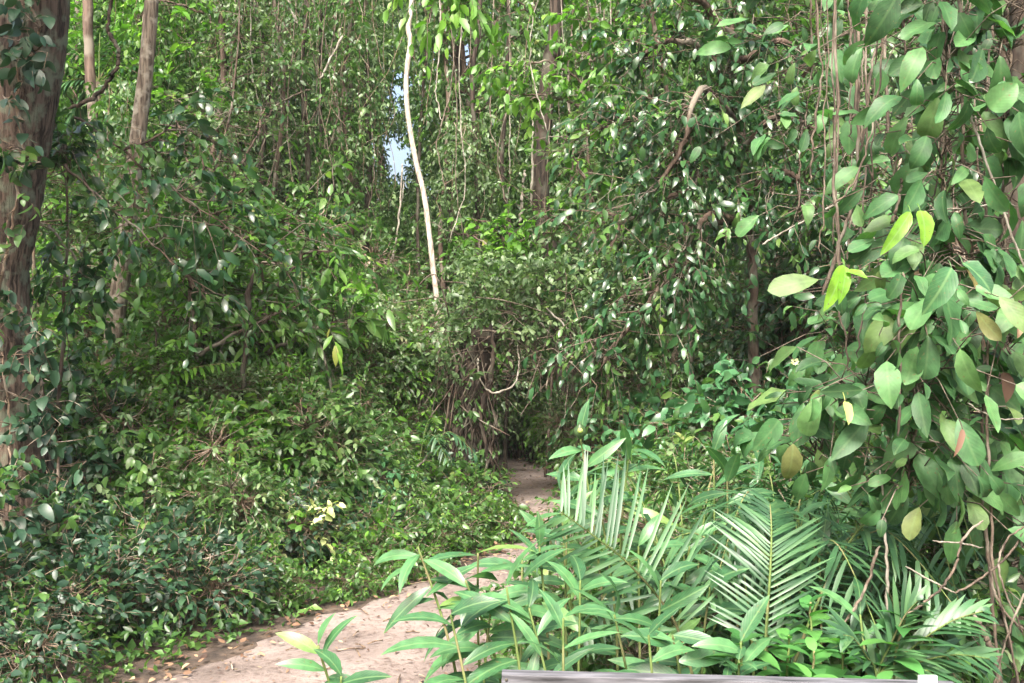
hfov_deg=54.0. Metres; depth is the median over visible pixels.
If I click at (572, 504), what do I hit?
ginger plant
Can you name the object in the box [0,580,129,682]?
herb
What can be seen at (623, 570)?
ginger plant
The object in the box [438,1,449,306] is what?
tree trunk
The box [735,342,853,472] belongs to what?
bush
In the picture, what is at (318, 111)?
liana
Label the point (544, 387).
bush
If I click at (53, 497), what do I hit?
bush
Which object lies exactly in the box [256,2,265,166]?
liana
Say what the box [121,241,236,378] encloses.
sapling
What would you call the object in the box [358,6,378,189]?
liana
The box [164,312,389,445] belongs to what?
bush
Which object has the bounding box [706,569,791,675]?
ginger plant
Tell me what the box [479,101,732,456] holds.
shrub
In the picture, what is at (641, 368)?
bush
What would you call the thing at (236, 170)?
bush
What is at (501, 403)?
bush
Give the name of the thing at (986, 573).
liana
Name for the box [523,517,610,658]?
ginger plant
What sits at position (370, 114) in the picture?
liana
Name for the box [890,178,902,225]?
liana
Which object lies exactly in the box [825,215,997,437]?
bush
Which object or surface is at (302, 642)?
seedling
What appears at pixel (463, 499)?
herb
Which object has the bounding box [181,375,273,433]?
bush
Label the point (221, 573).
herb
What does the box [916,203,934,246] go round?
vine leaf
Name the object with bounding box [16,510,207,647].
herb
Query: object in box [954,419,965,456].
vine leaf
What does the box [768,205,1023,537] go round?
climbing vine
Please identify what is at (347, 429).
bush
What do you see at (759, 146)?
climbing vine
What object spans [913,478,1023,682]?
climbing vine
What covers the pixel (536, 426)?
bush
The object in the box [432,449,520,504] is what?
herb
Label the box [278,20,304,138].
liana
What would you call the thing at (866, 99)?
liana
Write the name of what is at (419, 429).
bush
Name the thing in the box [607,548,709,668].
ginger plant
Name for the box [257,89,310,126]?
liana
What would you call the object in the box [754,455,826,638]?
ginger plant
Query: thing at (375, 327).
sapling
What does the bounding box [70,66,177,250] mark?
hanging creeper
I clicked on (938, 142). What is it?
liana
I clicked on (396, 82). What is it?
leafy tree
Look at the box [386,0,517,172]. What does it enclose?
hanging creeper
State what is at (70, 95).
leafy tree
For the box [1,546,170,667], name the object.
herb
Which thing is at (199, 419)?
bush
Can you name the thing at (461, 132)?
liana
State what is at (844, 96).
forest tree
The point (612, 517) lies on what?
palm
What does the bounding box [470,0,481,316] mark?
tree trunk
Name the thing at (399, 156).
sky
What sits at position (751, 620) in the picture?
ginger plant
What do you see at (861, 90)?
liana
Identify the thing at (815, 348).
climbing vine
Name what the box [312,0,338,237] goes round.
liana
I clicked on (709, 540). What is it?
ginger plant
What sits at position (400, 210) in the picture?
liana
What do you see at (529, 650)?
ginger plant
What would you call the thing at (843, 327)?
liana
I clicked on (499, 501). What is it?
bush
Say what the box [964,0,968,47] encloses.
liana
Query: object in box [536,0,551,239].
liana
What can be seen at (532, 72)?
liana
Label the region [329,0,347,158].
liana
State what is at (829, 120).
liana
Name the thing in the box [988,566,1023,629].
liana
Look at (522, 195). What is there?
liana
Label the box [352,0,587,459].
leafy tree
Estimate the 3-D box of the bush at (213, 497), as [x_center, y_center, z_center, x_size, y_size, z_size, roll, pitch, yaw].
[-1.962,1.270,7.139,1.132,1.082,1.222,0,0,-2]
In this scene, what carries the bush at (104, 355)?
on the ground at (216, 650)
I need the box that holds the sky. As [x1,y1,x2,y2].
[262,3,954,273]
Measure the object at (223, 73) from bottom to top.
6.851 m
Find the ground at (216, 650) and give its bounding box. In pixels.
[1,430,969,682]
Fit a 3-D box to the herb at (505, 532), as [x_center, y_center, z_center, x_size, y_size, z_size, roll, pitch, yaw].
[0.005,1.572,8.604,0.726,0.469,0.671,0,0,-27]
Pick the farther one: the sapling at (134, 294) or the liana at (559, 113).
the liana at (559, 113)
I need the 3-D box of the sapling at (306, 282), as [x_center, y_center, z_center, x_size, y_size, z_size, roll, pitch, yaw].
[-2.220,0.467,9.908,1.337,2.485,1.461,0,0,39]
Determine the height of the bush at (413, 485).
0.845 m
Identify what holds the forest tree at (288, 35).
on the ground at (216, 650)
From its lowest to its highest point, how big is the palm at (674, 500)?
1.181 m
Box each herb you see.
[0,537,77,668]
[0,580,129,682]
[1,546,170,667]
[6,536,74,623]
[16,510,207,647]
[102,489,235,605]
[117,512,286,641]
[140,505,271,581]
[194,522,302,612]
[210,487,285,565]
[243,556,325,616]
[244,467,368,582]
[283,479,441,574]
[307,491,366,557]
[315,546,407,605]
[328,517,450,586]
[339,489,445,559]
[363,464,433,510]
[387,511,469,569]
[407,477,506,542]
[411,496,503,557]
[419,451,532,528]
[426,456,515,496]
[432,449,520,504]
[470,495,545,543]
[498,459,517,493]
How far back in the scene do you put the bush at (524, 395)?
14.72 m
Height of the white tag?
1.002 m
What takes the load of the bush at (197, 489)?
on the ground at (216, 650)
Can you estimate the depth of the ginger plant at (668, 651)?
2.55 m
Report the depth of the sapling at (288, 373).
8.34 m
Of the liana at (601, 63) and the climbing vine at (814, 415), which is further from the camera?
the liana at (601, 63)
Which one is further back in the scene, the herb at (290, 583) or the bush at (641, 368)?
the bush at (641, 368)
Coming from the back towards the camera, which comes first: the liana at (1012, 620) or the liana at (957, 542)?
the liana at (957, 542)
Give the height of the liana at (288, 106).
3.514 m
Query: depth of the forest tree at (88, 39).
12.45 m
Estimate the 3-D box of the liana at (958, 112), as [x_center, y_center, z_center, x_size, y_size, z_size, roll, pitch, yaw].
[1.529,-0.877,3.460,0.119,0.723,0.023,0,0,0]
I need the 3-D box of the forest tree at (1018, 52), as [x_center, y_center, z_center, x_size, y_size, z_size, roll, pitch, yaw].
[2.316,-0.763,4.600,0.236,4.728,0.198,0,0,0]
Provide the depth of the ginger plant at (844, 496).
3.71 m
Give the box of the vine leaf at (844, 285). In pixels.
[838,259,850,304]
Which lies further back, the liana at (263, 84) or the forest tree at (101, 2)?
the forest tree at (101, 2)
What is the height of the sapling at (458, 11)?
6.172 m
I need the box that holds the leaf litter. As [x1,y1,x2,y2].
[86,454,596,682]
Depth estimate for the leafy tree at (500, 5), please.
15.50 m
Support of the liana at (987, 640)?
hanging from the palm at (952, 611)
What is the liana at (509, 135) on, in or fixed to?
hanging from the hanging creeper at (513, 146)
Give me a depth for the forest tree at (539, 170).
12.31 m
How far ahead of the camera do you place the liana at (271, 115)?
12.21 m
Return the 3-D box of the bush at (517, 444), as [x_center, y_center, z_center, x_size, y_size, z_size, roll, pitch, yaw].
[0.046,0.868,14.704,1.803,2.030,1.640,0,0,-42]
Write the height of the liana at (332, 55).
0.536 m
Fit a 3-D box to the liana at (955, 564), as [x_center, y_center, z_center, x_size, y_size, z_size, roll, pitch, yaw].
[1.189,0.642,2.799,0.248,0.289,0.012,0,0,0]
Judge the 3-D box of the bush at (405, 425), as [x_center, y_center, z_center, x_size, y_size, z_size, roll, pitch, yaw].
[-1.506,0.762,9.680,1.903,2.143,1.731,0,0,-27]
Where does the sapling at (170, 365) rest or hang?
on the ground at (216, 650)
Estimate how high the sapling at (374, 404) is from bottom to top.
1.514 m
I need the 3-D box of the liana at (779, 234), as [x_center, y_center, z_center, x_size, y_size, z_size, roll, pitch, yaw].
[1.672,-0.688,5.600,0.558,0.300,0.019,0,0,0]
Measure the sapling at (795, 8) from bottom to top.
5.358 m
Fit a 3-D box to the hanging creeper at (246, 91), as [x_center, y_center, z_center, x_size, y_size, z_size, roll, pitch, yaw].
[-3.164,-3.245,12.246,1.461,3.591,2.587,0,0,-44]
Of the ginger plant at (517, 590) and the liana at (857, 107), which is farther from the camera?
the liana at (857, 107)
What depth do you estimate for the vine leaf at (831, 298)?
2.80 m
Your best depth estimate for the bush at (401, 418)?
9.21 m
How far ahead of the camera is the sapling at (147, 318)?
8.50 m
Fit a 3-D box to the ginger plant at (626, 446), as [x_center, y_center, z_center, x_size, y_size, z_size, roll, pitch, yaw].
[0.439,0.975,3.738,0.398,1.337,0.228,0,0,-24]
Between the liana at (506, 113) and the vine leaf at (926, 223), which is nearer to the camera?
the vine leaf at (926, 223)
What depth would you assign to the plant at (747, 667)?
2.58 m
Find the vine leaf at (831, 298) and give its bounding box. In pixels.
[823,258,848,311]
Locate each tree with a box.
[0,0,69,568]
[30,0,206,273]
[30,0,206,338]
[35,0,311,252]
[35,0,325,330]
[42,0,266,353]
[77,0,354,319]
[82,0,103,255]
[101,0,217,380]
[171,1,403,275]
[195,0,313,236]
[199,328,206,375]
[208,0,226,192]
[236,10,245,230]
[236,272,253,452]
[244,0,439,366]
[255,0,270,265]
[261,1,411,238]
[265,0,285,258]
[270,0,432,273]
[273,0,294,250]
[289,46,407,219]
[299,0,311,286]
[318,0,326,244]
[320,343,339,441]
[331,207,471,330]
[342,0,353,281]
[347,0,360,272]
[348,1,444,203]
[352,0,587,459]
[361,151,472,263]
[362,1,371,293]
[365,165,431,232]
[371,0,523,288]
[374,0,600,326]
[387,12,490,250]
[403,0,445,449]
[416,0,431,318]
[426,0,631,452]
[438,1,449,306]
[447,39,461,344]
[463,0,693,467]
[465,4,628,275]
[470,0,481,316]
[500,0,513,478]
[503,0,774,339]
[506,0,916,471]
[526,0,779,448]
[531,0,577,439]
[540,0,954,351]
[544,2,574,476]
[602,0,849,432]
[609,0,888,262]
[745,0,1002,333]
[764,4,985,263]
[772,0,1009,477]
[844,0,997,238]
[991,0,1023,682]
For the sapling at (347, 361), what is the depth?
9.11 m
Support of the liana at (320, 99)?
hanging from the hanging creeper at (349, 68)
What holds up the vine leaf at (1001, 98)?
hanging from the climbing vine at (886, 17)
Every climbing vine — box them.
[690,0,879,236]
[731,312,989,511]
[752,240,1007,393]
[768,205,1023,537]
[778,0,982,289]
[803,0,1023,326]
[822,0,995,291]
[842,470,1023,682]
[866,230,1023,563]
[867,252,1023,592]
[890,0,1023,432]
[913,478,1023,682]
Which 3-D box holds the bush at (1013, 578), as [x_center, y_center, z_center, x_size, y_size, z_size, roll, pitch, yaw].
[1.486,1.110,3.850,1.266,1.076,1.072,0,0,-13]
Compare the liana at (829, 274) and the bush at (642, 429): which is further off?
the bush at (642, 429)
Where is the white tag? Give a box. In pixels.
[918,675,936,682]
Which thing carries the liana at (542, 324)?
hanging from the vine wrapped stump
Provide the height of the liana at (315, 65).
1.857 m
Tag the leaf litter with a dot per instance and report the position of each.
(204, 656)
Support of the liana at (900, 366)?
hanging from the climbing vine at (963, 374)
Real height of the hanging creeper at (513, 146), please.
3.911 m
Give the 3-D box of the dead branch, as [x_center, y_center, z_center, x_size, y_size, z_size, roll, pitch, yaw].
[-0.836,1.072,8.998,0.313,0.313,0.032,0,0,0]
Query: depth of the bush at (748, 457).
5.70 m
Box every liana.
[67,0,121,108]
[154,328,158,368]
[241,0,261,161]
[250,3,270,176]
[251,3,295,166]
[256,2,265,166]
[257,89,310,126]
[267,0,289,252]
[269,7,278,182]
[277,49,308,239]
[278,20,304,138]
[287,0,298,24]
[287,0,311,263]
[294,0,316,122]
[306,0,324,123]
[308,20,349,180]
[311,2,317,161]
[312,0,329,132]
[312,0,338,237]
[319,0,334,215]
[319,35,342,79]
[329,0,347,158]
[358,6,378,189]
[364,0,374,215]
[383,164,402,284]
[393,182,403,267]
[434,0,442,125]
[436,7,453,191]
[449,26,465,240]
[453,51,464,240]
[469,31,473,217]
[477,345,519,393]
[478,321,495,473]
[489,0,504,172]
[497,0,511,203]
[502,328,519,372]
[507,0,510,229]
[518,170,525,224]
[529,0,547,131]
[530,120,533,210]
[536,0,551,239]
[539,311,580,357]
[546,308,586,363]
[556,69,559,147]
[561,0,571,114]
[595,2,604,119]
[599,2,603,161]
[608,0,614,200]
[762,202,837,244]
[809,0,822,180]
[818,0,829,254]
[820,0,856,286]
[822,18,860,294]
[829,38,883,205]
[831,0,840,265]
[831,27,848,368]
[832,0,838,242]
[844,546,880,621]
[847,0,853,141]
[850,9,867,120]
[851,0,873,185]
[856,41,877,357]
[858,7,867,292]
[860,34,887,149]
[868,96,893,169]
[879,470,889,609]
[883,38,889,131]
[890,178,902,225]
[897,272,904,434]
[900,520,983,619]
[902,23,918,225]
[905,566,954,592]
[928,32,954,194]
[931,204,1017,209]
[932,21,945,199]
[933,540,982,547]
[939,2,970,188]
[940,0,946,191]
[951,0,962,229]
[954,533,1022,593]
[957,0,1002,682]
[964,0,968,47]
[967,402,1023,420]
[970,116,1023,266]
[973,614,1000,682]
[974,45,984,217]
[976,25,994,321]
[985,340,1019,682]
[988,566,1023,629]
[993,593,1023,682]
[997,526,1023,634]
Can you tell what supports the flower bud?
attached to the ginger plant at (607, 450)
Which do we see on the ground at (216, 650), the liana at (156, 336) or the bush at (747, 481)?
the bush at (747, 481)
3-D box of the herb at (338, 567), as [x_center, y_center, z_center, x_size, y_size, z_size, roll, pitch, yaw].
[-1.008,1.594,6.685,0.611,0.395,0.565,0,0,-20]
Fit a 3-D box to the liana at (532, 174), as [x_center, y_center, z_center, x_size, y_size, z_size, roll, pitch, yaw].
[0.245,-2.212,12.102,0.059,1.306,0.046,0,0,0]
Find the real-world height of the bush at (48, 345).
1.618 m
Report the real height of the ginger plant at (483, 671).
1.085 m
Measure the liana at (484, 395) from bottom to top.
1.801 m
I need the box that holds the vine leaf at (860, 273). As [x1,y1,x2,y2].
[846,269,867,278]
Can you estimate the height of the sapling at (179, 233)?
3.256 m
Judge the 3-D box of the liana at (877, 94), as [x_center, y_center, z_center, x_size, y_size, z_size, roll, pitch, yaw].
[1.077,-0.763,3.114,0.193,0.708,0.021,0,0,2]
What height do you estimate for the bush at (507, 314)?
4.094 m
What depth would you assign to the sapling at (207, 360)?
8.67 m
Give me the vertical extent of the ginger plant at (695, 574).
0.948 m
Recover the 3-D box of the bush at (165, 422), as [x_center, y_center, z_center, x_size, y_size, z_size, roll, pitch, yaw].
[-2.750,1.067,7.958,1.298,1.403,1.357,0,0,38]
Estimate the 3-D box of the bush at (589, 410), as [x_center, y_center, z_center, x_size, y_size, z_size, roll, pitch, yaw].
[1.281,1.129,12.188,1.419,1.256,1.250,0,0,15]
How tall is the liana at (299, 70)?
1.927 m
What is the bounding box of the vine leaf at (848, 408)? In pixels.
[842,392,853,424]
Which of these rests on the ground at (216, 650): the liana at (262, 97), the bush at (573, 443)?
the bush at (573, 443)
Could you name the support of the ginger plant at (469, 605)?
on the ground at (216, 650)
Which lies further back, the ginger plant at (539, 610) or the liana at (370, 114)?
the liana at (370, 114)
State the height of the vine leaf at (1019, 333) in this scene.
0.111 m
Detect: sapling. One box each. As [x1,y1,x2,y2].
[29,88,346,471]
[30,252,144,404]
[43,156,364,437]
[43,252,182,379]
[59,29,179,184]
[84,0,327,256]
[94,278,237,422]
[97,0,301,256]
[118,340,208,483]
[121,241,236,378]
[131,197,419,432]
[164,320,268,397]
[179,357,277,463]
[214,264,315,397]
[221,264,337,387]
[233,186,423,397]
[243,346,329,473]
[252,300,386,429]
[292,266,407,408]
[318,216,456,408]
[323,361,415,466]
[326,294,436,447]
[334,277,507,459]
[363,319,449,454]
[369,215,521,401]
[380,0,703,391]
[409,199,577,406]
[460,0,701,437]
[659,0,930,419]
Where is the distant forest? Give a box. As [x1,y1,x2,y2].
[55,0,636,220]
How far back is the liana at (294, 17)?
11.99 m
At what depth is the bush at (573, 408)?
11.64 m
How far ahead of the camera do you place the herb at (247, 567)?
6.49 m
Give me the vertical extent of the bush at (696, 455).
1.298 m
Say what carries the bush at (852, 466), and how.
on the ground at (216, 650)
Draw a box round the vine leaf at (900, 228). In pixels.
[880,205,912,254]
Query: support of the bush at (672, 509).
on the ground at (216, 650)
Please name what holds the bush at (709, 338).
on the ground at (216, 650)
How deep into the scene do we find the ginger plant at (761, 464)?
4.17 m
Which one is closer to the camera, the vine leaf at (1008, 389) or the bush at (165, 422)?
the vine leaf at (1008, 389)
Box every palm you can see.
[79,324,242,422]
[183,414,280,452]
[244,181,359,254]
[309,402,410,453]
[378,419,478,485]
[523,455,868,674]
[533,449,742,673]
[604,472,974,675]
[667,459,1002,646]
[704,488,939,675]
[752,432,1023,639]
[819,571,1003,682]
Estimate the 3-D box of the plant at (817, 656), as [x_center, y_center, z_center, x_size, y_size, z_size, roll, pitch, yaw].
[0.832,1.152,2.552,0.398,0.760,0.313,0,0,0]
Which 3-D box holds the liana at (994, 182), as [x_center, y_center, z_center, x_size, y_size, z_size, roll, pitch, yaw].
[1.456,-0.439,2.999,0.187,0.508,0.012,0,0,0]
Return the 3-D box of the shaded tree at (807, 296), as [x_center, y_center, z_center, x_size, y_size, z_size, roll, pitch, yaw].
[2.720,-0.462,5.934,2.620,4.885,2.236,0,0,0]
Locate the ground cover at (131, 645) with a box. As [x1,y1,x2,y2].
[0,460,972,682]
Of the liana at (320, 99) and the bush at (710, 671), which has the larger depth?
the liana at (320, 99)
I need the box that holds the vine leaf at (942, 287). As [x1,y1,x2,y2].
[922,260,958,314]
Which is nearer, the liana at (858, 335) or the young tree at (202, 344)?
the liana at (858, 335)
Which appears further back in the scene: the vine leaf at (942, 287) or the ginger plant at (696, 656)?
the ginger plant at (696, 656)
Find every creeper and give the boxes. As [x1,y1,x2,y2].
[0,0,57,187]
[0,146,40,342]
[0,288,105,551]
[0,351,55,568]
[67,123,165,293]
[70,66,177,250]
[94,0,219,195]
[173,0,322,197]
[227,0,364,257]
[272,0,407,243]
[329,0,434,258]
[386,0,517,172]
[412,106,529,316]
[446,14,556,238]
[485,0,668,223]
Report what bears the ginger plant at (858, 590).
on the ground at (216, 650)
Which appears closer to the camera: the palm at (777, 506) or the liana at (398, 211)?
the palm at (777, 506)
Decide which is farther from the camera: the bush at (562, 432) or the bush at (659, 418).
the bush at (562, 432)
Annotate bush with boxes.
[0,483,119,612]
[29,133,163,369]
[36,139,260,365]
[36,324,139,470]
[40,379,167,529]
[44,352,279,517]
[45,312,204,469]
[54,423,163,533]
[55,404,181,472]
[77,392,226,483]
[85,436,197,568]
[107,161,343,362]
[133,359,318,502]
[134,448,271,521]
[143,447,316,568]
[160,350,374,509]
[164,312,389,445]
[167,417,302,520]
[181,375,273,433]
[234,370,406,436]
[247,385,430,504]
[262,418,383,550]
[292,310,452,478]
[319,442,416,528]
[328,373,457,489]
[346,456,437,530]
[357,422,410,451]
[364,452,419,526]
[365,435,449,512]
[392,289,547,456]
[458,528,654,671]
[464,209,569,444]
[474,584,729,674]
[478,498,519,525]
[479,471,737,673]
[490,338,544,458]
[492,313,585,452]
[494,304,551,452]
[500,265,653,404]
[511,387,591,468]
[520,376,663,496]
[534,325,623,485]
[534,432,725,550]
[540,379,661,467]
[541,209,687,435]
[556,394,711,525]
[567,178,771,437]
[567,452,803,674]
[570,383,618,468]
[571,605,686,671]
[573,364,785,533]
[577,328,698,457]
[603,429,758,562]
[632,359,827,482]
[643,485,897,674]
[650,405,930,552]
[664,340,846,523]
[672,156,854,426]
[699,108,990,400]
[722,503,1023,682]
[722,524,978,680]
[725,434,935,597]
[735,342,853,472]
[770,77,982,371]
[770,154,1009,634]
[801,398,992,623]
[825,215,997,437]
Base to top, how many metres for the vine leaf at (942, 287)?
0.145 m
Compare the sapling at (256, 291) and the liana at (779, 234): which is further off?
the sapling at (256, 291)
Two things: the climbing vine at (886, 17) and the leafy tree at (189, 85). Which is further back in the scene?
the leafy tree at (189, 85)
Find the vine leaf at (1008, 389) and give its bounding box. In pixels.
[1000,364,1014,403]
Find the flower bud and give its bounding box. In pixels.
[573,423,585,438]
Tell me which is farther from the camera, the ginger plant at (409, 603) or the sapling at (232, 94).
the sapling at (232, 94)
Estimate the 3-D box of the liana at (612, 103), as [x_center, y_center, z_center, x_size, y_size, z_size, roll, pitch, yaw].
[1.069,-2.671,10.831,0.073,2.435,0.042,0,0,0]
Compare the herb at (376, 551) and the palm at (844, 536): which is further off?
the herb at (376, 551)
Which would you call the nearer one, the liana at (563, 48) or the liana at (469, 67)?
the liana at (563, 48)
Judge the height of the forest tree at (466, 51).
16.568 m
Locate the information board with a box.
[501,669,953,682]
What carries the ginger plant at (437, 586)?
on the ground at (216, 650)
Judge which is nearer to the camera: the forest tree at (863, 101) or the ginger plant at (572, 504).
the ginger plant at (572, 504)
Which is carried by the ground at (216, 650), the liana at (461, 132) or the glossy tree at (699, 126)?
the glossy tree at (699, 126)
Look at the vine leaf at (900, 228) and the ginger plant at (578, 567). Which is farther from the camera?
the ginger plant at (578, 567)
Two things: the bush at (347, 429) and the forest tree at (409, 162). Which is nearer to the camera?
the bush at (347, 429)
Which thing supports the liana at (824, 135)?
hanging from the climbing vine at (886, 17)
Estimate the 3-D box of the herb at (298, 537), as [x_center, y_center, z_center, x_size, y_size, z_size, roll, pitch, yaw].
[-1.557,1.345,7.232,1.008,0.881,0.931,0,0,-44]
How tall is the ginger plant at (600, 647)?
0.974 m
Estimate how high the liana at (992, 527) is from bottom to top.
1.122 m
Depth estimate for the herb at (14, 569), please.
5.24 m
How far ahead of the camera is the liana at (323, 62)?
13.12 m
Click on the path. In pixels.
(394, 664)
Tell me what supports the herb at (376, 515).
on the ground at (216, 650)
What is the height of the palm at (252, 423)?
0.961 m
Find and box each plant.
[0,449,146,623]
[260,491,356,576]
[374,524,481,671]
[380,596,514,682]
[423,559,552,682]
[424,544,548,681]
[430,584,540,682]
[454,540,578,682]
[458,545,572,680]
[501,578,594,670]
[504,511,587,670]
[516,454,614,670]
[520,510,618,670]
[521,589,618,670]
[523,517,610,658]
[539,555,631,670]
[546,400,638,668]
[566,573,681,673]
[571,499,644,670]
[572,426,672,651]
[589,515,687,665]
[590,464,655,670]
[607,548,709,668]
[611,607,694,672]
[620,629,725,673]
[634,540,719,670]
[664,414,759,674]
[665,565,749,673]
[683,447,776,675]
[684,513,772,664]
[691,595,770,666]
[702,627,823,676]
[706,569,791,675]
[708,646,771,674]
[728,429,795,659]
[733,518,808,675]
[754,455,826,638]
[764,502,829,664]
[772,592,938,678]
[775,509,864,663]
[778,637,892,678]
[802,497,846,577]
[809,577,916,679]
[819,480,897,675]
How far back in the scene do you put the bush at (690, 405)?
6.99 m
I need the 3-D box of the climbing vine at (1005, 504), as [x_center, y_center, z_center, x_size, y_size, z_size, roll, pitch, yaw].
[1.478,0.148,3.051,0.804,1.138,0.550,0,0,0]
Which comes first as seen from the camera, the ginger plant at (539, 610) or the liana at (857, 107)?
the ginger plant at (539, 610)
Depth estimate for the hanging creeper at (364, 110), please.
12.75 m
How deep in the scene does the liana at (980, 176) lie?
3.62 m
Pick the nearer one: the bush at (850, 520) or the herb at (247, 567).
the bush at (850, 520)
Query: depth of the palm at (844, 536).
3.60 m
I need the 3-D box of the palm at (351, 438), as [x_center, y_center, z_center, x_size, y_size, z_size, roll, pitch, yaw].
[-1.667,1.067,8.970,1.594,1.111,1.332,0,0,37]
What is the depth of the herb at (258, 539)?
7.02 m
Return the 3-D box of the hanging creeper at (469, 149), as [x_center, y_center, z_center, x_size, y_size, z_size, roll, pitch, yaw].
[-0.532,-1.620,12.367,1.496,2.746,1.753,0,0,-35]
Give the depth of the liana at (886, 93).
3.80 m
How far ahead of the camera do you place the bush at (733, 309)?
9.13 m
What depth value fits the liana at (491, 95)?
12.27 m
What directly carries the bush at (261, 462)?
on the ground at (216, 650)
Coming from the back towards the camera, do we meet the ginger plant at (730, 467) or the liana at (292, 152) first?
the liana at (292, 152)
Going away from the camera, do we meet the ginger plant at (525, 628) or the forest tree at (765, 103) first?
the ginger plant at (525, 628)
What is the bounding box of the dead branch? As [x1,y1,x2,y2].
[416,445,435,466]
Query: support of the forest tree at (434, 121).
on the ground at (216, 650)
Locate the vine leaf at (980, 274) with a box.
[958,255,993,293]
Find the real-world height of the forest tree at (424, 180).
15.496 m
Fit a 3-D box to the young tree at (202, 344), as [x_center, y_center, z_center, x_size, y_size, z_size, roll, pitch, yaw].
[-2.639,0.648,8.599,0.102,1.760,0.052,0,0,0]
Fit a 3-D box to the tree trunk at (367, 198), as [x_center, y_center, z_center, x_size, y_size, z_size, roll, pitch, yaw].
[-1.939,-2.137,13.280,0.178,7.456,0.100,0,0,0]
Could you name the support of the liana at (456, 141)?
hanging from the white tree at (419, 173)
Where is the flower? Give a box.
[791,358,798,365]
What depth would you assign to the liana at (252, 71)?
12.03 m
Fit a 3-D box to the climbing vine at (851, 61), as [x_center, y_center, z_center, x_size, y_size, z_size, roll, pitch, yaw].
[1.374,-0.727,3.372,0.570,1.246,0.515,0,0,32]
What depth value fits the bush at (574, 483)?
6.56 m
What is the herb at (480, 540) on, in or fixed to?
on the ground at (216, 650)
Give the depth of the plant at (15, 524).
5.59 m
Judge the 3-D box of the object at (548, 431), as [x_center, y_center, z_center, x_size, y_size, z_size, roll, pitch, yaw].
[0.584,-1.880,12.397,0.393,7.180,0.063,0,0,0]
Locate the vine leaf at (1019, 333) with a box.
[1017,300,1022,337]
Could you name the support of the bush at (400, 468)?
on the ground at (216, 650)
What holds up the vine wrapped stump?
on the ground at (216, 650)
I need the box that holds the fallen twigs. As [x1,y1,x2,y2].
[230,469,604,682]
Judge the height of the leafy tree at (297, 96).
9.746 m
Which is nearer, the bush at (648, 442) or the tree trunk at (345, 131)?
the bush at (648, 442)
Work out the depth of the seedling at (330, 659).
2.40 m
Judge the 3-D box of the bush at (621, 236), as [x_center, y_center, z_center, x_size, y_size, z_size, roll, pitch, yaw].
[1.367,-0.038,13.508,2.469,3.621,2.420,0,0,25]
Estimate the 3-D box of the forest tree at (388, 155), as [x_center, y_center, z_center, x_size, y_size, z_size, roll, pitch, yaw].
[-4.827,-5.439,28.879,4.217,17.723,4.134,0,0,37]
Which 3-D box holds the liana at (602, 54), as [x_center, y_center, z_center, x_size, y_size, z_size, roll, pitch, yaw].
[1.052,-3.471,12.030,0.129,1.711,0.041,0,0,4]
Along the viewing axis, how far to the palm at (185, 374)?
7.84 m
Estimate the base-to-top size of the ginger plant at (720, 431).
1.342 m
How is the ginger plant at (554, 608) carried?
on the ground at (216, 650)
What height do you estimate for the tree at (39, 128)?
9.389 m
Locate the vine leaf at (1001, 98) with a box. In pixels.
[985,82,1018,112]
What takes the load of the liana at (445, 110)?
hanging from the white tree at (419, 173)
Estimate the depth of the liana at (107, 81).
6.39 m
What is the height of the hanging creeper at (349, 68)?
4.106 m
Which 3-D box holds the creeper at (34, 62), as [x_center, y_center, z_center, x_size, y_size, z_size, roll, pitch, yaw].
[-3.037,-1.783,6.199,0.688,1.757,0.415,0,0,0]
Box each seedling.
[275,613,357,681]
[313,649,391,682]
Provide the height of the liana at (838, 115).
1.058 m
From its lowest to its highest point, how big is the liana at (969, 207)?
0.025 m
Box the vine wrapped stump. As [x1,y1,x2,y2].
[375,242,633,497]
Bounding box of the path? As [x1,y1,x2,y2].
[153,457,586,682]
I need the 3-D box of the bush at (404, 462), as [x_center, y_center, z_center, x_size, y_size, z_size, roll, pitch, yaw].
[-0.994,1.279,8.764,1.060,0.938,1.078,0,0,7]
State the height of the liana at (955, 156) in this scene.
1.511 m
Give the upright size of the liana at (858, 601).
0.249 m
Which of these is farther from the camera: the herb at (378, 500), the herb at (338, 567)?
the herb at (378, 500)
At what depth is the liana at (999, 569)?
2.70 m
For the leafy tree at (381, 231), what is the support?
on the ground at (216, 650)
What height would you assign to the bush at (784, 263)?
3.899 m
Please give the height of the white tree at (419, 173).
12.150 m
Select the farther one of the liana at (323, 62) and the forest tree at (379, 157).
the forest tree at (379, 157)
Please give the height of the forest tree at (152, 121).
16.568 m
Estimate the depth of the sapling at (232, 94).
11.53 m
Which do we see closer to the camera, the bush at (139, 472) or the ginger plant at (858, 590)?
the ginger plant at (858, 590)
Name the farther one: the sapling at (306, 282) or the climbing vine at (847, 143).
the sapling at (306, 282)
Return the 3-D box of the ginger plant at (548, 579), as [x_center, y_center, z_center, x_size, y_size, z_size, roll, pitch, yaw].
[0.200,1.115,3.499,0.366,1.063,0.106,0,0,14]

